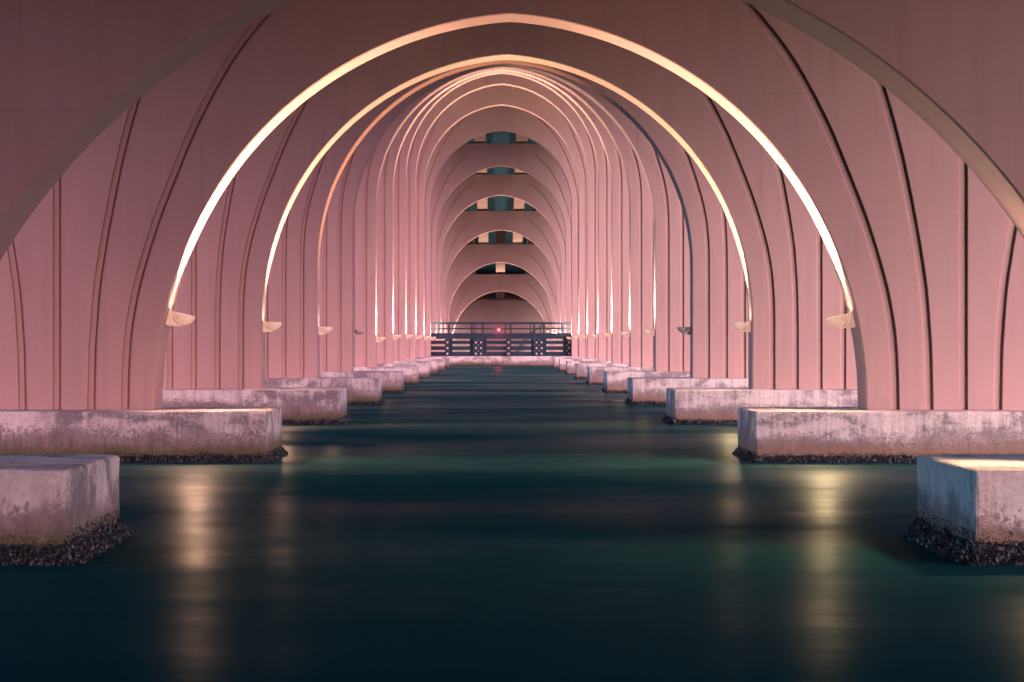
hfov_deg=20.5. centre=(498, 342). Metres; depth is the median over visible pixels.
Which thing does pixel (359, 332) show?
uplight sconce
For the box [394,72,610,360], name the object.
arched pier
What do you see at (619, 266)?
arched pier
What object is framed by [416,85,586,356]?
arched pier
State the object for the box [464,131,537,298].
bridge deck
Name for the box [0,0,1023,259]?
arched pier
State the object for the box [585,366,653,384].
concrete footing
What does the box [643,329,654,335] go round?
uplight sconce
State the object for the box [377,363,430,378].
concrete footing
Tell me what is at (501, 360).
footing beam
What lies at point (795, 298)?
arched pier
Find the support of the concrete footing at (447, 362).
in the water
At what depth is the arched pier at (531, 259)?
415.62 m
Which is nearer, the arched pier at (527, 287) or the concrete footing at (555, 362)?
the concrete footing at (555, 362)
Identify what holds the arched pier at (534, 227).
on the footing beam
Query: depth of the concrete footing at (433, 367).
223.07 m
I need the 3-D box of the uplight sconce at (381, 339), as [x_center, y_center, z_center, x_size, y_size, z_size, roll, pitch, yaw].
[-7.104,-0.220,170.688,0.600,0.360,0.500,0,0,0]
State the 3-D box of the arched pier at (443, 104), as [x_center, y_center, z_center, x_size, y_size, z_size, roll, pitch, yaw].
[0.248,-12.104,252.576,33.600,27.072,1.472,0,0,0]
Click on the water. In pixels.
(502, 524)
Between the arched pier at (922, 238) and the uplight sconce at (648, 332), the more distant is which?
the uplight sconce at (648, 332)
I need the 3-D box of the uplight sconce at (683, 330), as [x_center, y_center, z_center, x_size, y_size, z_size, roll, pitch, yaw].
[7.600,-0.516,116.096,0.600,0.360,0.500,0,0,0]
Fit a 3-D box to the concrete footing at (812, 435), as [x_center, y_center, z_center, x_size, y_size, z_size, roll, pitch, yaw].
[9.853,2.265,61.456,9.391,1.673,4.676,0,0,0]
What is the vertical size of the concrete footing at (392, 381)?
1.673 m
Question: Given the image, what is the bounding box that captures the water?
[0,366,1023,681]
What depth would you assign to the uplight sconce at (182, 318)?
61.38 m
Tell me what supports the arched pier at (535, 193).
on the footing beam
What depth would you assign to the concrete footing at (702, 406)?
86.59 m
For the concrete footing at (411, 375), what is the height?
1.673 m
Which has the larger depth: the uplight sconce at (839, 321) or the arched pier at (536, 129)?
the arched pier at (536, 129)
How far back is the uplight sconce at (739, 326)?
88.67 m
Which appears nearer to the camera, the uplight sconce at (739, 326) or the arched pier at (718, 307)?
the uplight sconce at (739, 326)
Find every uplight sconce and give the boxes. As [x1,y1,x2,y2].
[166,309,194,325]
[263,321,281,331]
[318,326,332,334]
[353,329,363,335]
[376,336,385,341]
[620,331,629,336]
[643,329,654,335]
[677,326,691,334]
[732,321,750,331]
[826,311,854,327]
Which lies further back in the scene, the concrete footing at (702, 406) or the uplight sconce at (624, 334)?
the uplight sconce at (624, 334)
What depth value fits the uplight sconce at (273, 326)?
88.67 m
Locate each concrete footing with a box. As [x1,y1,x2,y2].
[0,407,287,462]
[0,454,133,565]
[163,387,351,424]
[265,377,384,404]
[320,371,406,392]
[354,366,420,384]
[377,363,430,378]
[394,361,438,374]
[406,359,445,370]
[416,357,450,367]
[552,357,586,367]
[557,359,597,370]
[565,361,610,374]
[574,363,628,378]
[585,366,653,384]
[601,371,689,392]
[624,377,747,404]
[662,388,857,424]
[732,407,1023,462]
[902,454,1023,565]
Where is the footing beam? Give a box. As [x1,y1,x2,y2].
[424,356,577,365]
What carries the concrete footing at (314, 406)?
in the water
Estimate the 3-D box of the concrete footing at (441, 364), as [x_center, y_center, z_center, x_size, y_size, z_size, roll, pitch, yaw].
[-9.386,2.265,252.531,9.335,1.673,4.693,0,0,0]
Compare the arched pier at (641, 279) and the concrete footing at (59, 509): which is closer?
the concrete footing at (59, 509)
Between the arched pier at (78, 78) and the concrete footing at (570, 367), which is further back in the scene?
the concrete footing at (570, 367)
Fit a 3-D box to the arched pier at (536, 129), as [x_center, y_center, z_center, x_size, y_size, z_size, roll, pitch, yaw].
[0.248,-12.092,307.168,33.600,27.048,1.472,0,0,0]
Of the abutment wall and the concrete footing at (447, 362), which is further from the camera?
the abutment wall
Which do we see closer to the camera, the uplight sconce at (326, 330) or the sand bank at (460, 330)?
the uplight sconce at (326, 330)
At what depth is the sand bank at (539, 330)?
468.96 m
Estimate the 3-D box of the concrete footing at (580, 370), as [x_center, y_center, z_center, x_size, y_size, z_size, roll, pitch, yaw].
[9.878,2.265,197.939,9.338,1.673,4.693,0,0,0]
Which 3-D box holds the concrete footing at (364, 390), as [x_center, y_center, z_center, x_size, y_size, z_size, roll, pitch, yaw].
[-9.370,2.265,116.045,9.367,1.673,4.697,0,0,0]
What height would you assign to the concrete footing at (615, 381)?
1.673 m
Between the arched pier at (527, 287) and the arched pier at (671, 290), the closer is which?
the arched pier at (671, 290)
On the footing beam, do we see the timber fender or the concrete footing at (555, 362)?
the timber fender
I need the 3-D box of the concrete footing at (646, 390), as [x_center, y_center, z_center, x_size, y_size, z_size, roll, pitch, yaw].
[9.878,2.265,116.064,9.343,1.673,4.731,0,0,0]
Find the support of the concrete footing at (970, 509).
in the water
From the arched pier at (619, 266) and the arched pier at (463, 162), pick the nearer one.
the arched pier at (619, 266)
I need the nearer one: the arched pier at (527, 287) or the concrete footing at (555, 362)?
the concrete footing at (555, 362)
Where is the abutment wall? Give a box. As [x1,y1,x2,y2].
[457,292,543,351]
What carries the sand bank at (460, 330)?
on the water
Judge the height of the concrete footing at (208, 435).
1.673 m
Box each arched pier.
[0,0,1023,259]
[0,0,1023,409]
[163,22,856,388]
[265,60,747,377]
[320,63,689,370]
[354,67,653,366]
[377,69,628,363]
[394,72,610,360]
[406,74,597,358]
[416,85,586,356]
[424,106,577,355]
[431,144,570,351]
[436,175,565,351]
[441,211,560,351]
[445,244,555,351]
[449,274,551,351]
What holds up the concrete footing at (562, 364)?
in the water
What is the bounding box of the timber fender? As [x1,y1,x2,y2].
[431,322,570,355]
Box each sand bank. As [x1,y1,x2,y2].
[453,324,478,351]
[518,324,548,351]
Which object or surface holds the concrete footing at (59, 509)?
in the water

